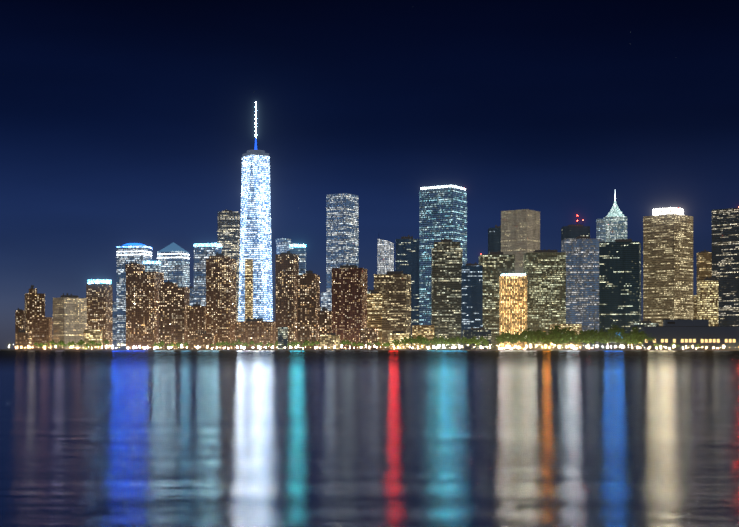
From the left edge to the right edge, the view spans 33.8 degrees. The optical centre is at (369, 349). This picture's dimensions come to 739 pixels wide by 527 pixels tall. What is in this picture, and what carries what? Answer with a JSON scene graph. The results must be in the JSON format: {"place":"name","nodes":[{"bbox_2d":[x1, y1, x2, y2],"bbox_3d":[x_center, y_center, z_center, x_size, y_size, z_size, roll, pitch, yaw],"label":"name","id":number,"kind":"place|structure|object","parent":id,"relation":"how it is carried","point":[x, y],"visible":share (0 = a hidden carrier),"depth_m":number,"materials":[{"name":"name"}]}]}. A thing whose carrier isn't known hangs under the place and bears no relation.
{"place":"outdoors","nodes":[
{"label":"outdoors","id":0,"kind":"place"},
{"bbox_2d":[0,351,738,526],"bbox_3d":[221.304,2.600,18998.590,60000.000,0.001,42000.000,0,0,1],"label":"water","id":1,"kind":"structure","parent":0,"point":[369,438],"depth_m":35.28,"materials":[{"name":"multicoloured liquid"}]},
{"bbox_2d":[0,349,738,350],"bbox_3d":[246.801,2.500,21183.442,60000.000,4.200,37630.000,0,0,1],"label":"seawall","id":2,"kind":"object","parent":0,"point":[368,350],"depth_m":2370.06,"materials":[{"name":"grey concrete"}]},
{"bbox_2d":[15,308,24,331],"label":"building","id":3,"kind":"structure","parent":2,"relation":"on","point":[19,318],"depth_m":3311.28,"materials":[{"name":"brown"}]},
{"bbox_2d":[15,328,31,348],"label":"building","id":4,"kind":"structure","parent":2,"relation":"on","point":[23,338],"depth_m":2393.08,"materials":[{"name":"brown"}]},
{"bbox_2d":[25,285,44,346],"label":"building","id":5,"kind":"structure","parent":2,"relation":"on","point":[34,303],"depth_m":2413.36,"materials":[{"name":"brown"}]},
{"bbox_2d":[33,317,51,348],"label":"building","id":6,"kind":"structure","parent":2,"relation":"on","point":[42,329],"depth_m":2392.61,"materials":[{"name":"brown"}]},
{"bbox_2d":[53,293,86,348],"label":"building","id":7,"kind":"structure","parent":2,"relation":"on","point":[70,318],"depth_m":2433.53,"materials":[{"name":"beige"}]},
{"bbox_2d":[83,330,102,348],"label":"building","id":8,"kind":"structure","parent":2,"relation":"on","point":[95,336],"depth_m":2390.44,"materials":[{"name":"brown"}]},
{"bbox_2d":[86,279,112,348],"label":"building","id":9,"kind":"structure","parent":2,"relation":"on","point":[99,294],"depth_m":2453.32,"materials":[{"name":"brown"}]},
{"bbox_2d":[113,301,116,348],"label":"building","id":10,"kind":"structure","parent":2,"relation":"on","point":[115,324],"depth_m":3308.20,"materials":[{"name":"blue glass"}]},
{"bbox_2d":[116,243,151,348],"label":"building","id":11,"kind":"structure","parent":2,"relation":"on","point":[138,253],"depth_m":2639.17,"materials":[{"name":"blue"}]},
{"bbox_2d":[125,261,163,348],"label":"building","id":12,"kind":"structure","parent":2,"relation":"on","point":[142,307],"depth_m":2412.26,"materials":[{"name":"brown"}]},
{"bbox_2d":[143,261,160,271],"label":"building","id":13,"kind":"structure","parent":2,"relation":"on","point":[153,266],"depth_m":2565.40,"materials":[{"name":"blue"}]},
{"bbox_2d":[157,242,189,287],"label":"building","id":14,"kind":"structure","parent":2,"relation":"on","point":[173,258],"depth_m":2633.41,"materials":[{"name":"blue"}]},
{"bbox_2d":[159,280,189,348],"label":"building","id":15,"kind":"structure","parent":2,"relation":"on","point":[174,300],"depth_m":2400.24,"materials":[{"name":"brown"}]},
{"bbox_2d":[189,286,193,305],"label":"building","id":16,"kind":"structure","parent":2,"relation":"on","point":[191,295],"depth_m":3305.75,"materials":[{"name":"blue"}]},
{"bbox_2d":[187,302,205,348],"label":"building","id":17,"kind":"structure","parent":2,"relation":"on","point":[196,316],"depth_m":2394.06,"materials":[{"name":"brown"}]},
{"bbox_2d":[190,331,214,348],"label":"building","id":18,"kind":"structure","parent":2,"relation":"on","point":[203,340],"depth_m":2386.93,"materials":[{"name":"brown"}]},
{"bbox_2d":[194,243,221,305],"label":"building","id":19,"kind":"structure","parent":2,"relation":"on","point":[203,252],"depth_m":2632.80,"materials":[{"name":"blue"}]},
{"bbox_2d":[206,248,235,348],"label":"building","id":20,"kind":"structure","parent":2,"relation":"on","point":[220,295],"depth_m":2409.27,"materials":[{"name":"brown"}]},
{"bbox_2d":[218,209,239,320],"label":"building","id":21,"kind":"structure","parent":2,"relation":"on","point":[229,230],"depth_m":2803.86,"materials":[{"name":"grey"}]},
{"bbox_2d":[245,259,252,320],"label":"building","id":22,"kind":"structure","parent":2,"relation":"on","point":[248,287],"depth_m":2502.98,"materials":[{"name":"brown"}]},
{"bbox_2d":[235,317,274,348],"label":"building","id":23,"kind":"structure","parent":2,"relation":"on","point":[248,330],"depth_m":2392.70,"materials":[{"name":"brown"}]},
{"bbox_2d":[238,101,272,320],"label":"skyscraper","id":24,"kind":"structure","parent":2,"relation":"on","point":[255,235],"depth_m":2616.79,"materials":[{"name":"blue glass"}]},
{"bbox_2d":[278,327,287,348],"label":"building","id":25,"kind":"structure","parent":2,"relation":"on","point":[282,337],"depth_m":2384.05,"materials":[{"name":"grey glass"}]},
{"bbox_2d":[275,251,298,348],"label":"building","id":26,"kind":"structure","parent":2,"relation":"on","point":[286,268],"depth_m":2406.64,"materials":[{"name":"brown"}]},
{"bbox_2d":[276,238,305,253],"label":"building","id":27,"kind":"structure","parent":2,"relation":"on","point":[282,245],"depth_m":2637.88,"materials":[{"name":"blue"}]},
{"bbox_2d":[289,244,305,274],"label":"building","id":28,"kind":"structure","parent":2,"relation":"on","point":[299,249],"depth_m":2616.81,"materials":[{"name":"blue"}]},
{"bbox_2d":[297,270,319,348],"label":"building","id":29,"kind":"structure","parent":2,"relation":"on","point":[308,295],"depth_m":2401.28,"materials":[{"name":"brown"}]},
{"bbox_2d":[318,307,331,348],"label":"building","id":30,"kind":"structure","parent":2,"relation":"on","point":[324,321],"depth_m":2391.11,"materials":[{"name":"brown"}]},
{"bbox_2d":[321,292,331,310],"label":"building","id":31,"kind":"structure","parent":2,"relation":"on","point":[326,299],"depth_m":2651.18,"materials":[{"name":"blue"}]},
{"bbox_2d":[320,332,339,348],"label":"building","id":32,"kind":"structure","parent":2,"relation":"on","point":[330,340],"depth_m":2382.95,"materials":[{"name":"brown"}]},
{"bbox_2d":[326,193,358,292],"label":"building","id":33,"kind":"structure","parent":2,"relation":"on","point":[342,228],"depth_m":2737.80,"materials":[{"name":"blue"}]},
{"bbox_2d":[332,264,366,348],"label":"building","id":34,"kind":"structure","parent":2,"relation":"on","point":[349,301],"depth_m":2407.42,"materials":[{"name":"brown"}]},
{"bbox_2d":[34,325,699,348],"bbox_3d":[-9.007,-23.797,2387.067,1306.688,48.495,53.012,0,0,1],"label":"trees","id":35,"kind":"object","parent":2,"relation":"on","point":[555,336],"visible":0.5,"depth_m":2380.03,"materials":[{"name":"green plant"}]},
{"bbox_2d":[360,328,377,348],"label":"building","id":36,"kind":"structure","parent":2,"relation":"on","point":[367,335],"depth_m":2384.04,"materials":[{"name":"brown"}]},
{"bbox_2d":[15,344,724,348],"bbox_3d":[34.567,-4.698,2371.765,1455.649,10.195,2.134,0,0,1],"label":"waterfront lights","id":37,"kind":"object","parent":2,"relation":"on","point":[452,347],"visible":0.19,"depth_m":2371.50,"materials":[{"name":"grey"}]},
{"bbox_2d":[2,349,738,349],"bbox_3d":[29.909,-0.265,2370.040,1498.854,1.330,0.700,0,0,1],"label":"waterfront promenade","id":38,"kind":"structure","parent":2,"relation":"on","point":[370,349],"depth_m":2370.02,"materials":[{"name":"grey concrete"}]},
{"bbox_2d":[367,290,381,348],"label":"building","id":39,"kind":"structure","parent":2,"relation":"on","point":[374,309],"depth_m":2439.90,"materials":[{"name":"brown"}]},
{"bbox_2d":[54,344,698,348],"bbox_3d":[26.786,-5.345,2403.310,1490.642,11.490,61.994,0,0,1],"label":"esplanade lamps","id":40,"kind":"object","parent":2,"relation":"on","point":[299,347],"visible":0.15,"depth_m":2380.72,"materials":[{"name":"grey"}]},
{"bbox_2d":[377,239,393,273],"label":"building","id":41,"kind":"structure","parent":2,"relation":"on","point":[385,256],"depth_m":2957.99,"materials":[{"name":"grey"}]},
{"bbox_2d":[374,270,410,348],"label":"building","id":42,"kind":"structure","parent":2,"relation":"on","point":[393,288],"depth_m":2456.52,"materials":[{"name":"brown"}]},
{"bbox_2d":[388,331,408,348],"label":"building","id":43,"kind":"structure","parent":2,"relation":"on","point":[397,335],"depth_m":2382.42,"materials":[{"name":"brown"}]},
{"bbox_2d":[396,235,418,346],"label":"building","id":44,"kind":"structure","parent":2,"relation":"on","point":[407,255],"depth_m":2848.92,"materials":[{"name":"black"}]},
{"bbox_2d":[412,325,433,348],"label":"building","id":45,"kind":"structure","parent":2,"relation":"on","point":[427,331],"depth_m":2428.78,"materials":[{"name":"brown"}]},
{"bbox_2d":[419,185,466,324],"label":"building","id":46,"kind":"structure","parent":2,"relation":"on","point":[442,212],"depth_m":2748.30,"materials":[{"name":"blue glass"}]},
{"bbox_2d":[431,238,462,348],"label":"building","id":47,"kind":"structure","parent":2,"relation":"on","point":[446,259],"depth_m":2498.23,"materials":[{"name":"grey"}]},
{"bbox_2d":[461,262,482,348],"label":"building","id":48,"kind":"structure","parent":2,"relation":"on","point":[471,295],"depth_m":2477.62,"materials":[{"name":"blue glass"}]},
{"bbox_2d":[463,327,490,348],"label":"building","id":49,"kind":"structure","parent":2,"relation":"on","point":[478,333],"depth_m":2427.55,"materials":[{"name":"grey"}]},
{"bbox_2d":[488,225,500,254],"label":"building","id":50,"kind":"structure","parent":2,"relation":"on","point":[494,239],"depth_m":2846.66,"materials":[{"name":"grey"}]},
{"bbox_2d":[479,251,514,348],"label":"building","id":51,"kind":"structure","parent":2,"relation":"on","point":[495,265],"depth_m":2517.08,"materials":[{"name":"brown"}]},
{"bbox_2d":[499,273,526,348],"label":"building","id":52,"kind":"structure","parent":2,"relation":"on","point":[512,302],"depth_m":2396.75,"materials":[{"name":"brown"}]},
{"bbox_2d":[501,209,539,272],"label":"building","id":53,"kind":"structure","parent":2,"relation":"on","point":[520,233],"depth_m":2794.54,"materials":[{"name":"beige"}]},
{"bbox_2d":[523,249,565,348],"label":"building","id":54,"kind":"structure","parent":2,"relation":"on","point":[544,270],"depth_m":2515.82,"materials":[{"name":"grey"}]},
{"bbox_2d":[550,324,581,348],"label":"building","id":55,"kind":"structure","parent":2,"relation":"on","point":[576,328],"depth_m":2445.35,"materials":[{"name":"brown"}]},
{"bbox_2d":[561,215,589,240],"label":"building","id":56,"kind":"structure","parent":2,"relation":"on","point":[572,231],"depth_m":2944.32,"materials":[{"name":"grey"}]},
{"bbox_2d":[561,235,601,348],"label":"building","id":57,"kind":"structure","parent":2,"relation":"on","point":[582,280],"depth_m":2614.71,"materials":[{"name":"grey glass"}]},
{"bbox_2d":[596,219,605,241],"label":"skyscraper","id":58,"kind":"structure","parent":2,"relation":"on","point":[600,228],"depth_m":2998.41,"materials":[{"name":"grey"}]},
{"bbox_2d":[603,195,626,241],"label":"skyscraper","id":59,"kind":"structure","parent":2,"relation":"on","point":[616,222],"depth_m":2993.10,"materials":[{"name":"teal"}]},
{"bbox_2d":[599,239,640,348],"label":"building","id":60,"kind":"structure","parent":2,"relation":"on","point":[620,283],"depth_m":2555.46,"materials":[{"name":"grey glass"}]},
{"bbox_2d":[631,319,658,348],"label":"building","id":61,"kind":"structure","parent":2,"relation":"on","point":[647,322],"depth_m":2443.74,"materials":[{"name":"grey"}]},
{"bbox_2d":[643,207,692,325],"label":"skyscraper","id":62,"kind":"structure","parent":2,"relation":"on","point":[667,263],"depth_m":2640.18,"materials":[{"name":"brown"}]},
{"bbox_2d":[641,319,738,348],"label":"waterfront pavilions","id":63,"kind":"object","parent":2,"relation":"on","point":[702,333],"visible":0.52,"depth_m":2370.78,"materials":[{"name":"black"}]},
{"bbox_2d":[693,295,696,318],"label":"building","id":64,"kind":"structure","parent":2,"relation":"on","point":[694,306],"depth_m":3289.83,"materials":[{"name":"brown"}]},
{"bbox_2d":[697,250,711,280],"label":"building","id":65,"kind":"structure","parent":2,"relation":"on","point":[704,263],"depth_m":2890.81,"materials":[{"name":"brown"}]},
{"bbox_2d":[697,277,717,325],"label":"building","id":66,"kind":"structure","parent":2,"relation":"on","point":[707,297],"depth_m":2412.20,"materials":[{"name":"brown"}]},
{"bbox_2d":[712,208,738,325],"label":"building","id":67,"kind":"structure","parent":2,"relation":"on","point":[725,248],"depth_m":2632.11,"materials":[{"name":"grey glass"}]},
{"bbox_2d":[0,0,738,348],"label":"sky","id":68,"kind":"structure","parent":0,"point":[122,122],"materials":[{"name":"blue"}]}
]}

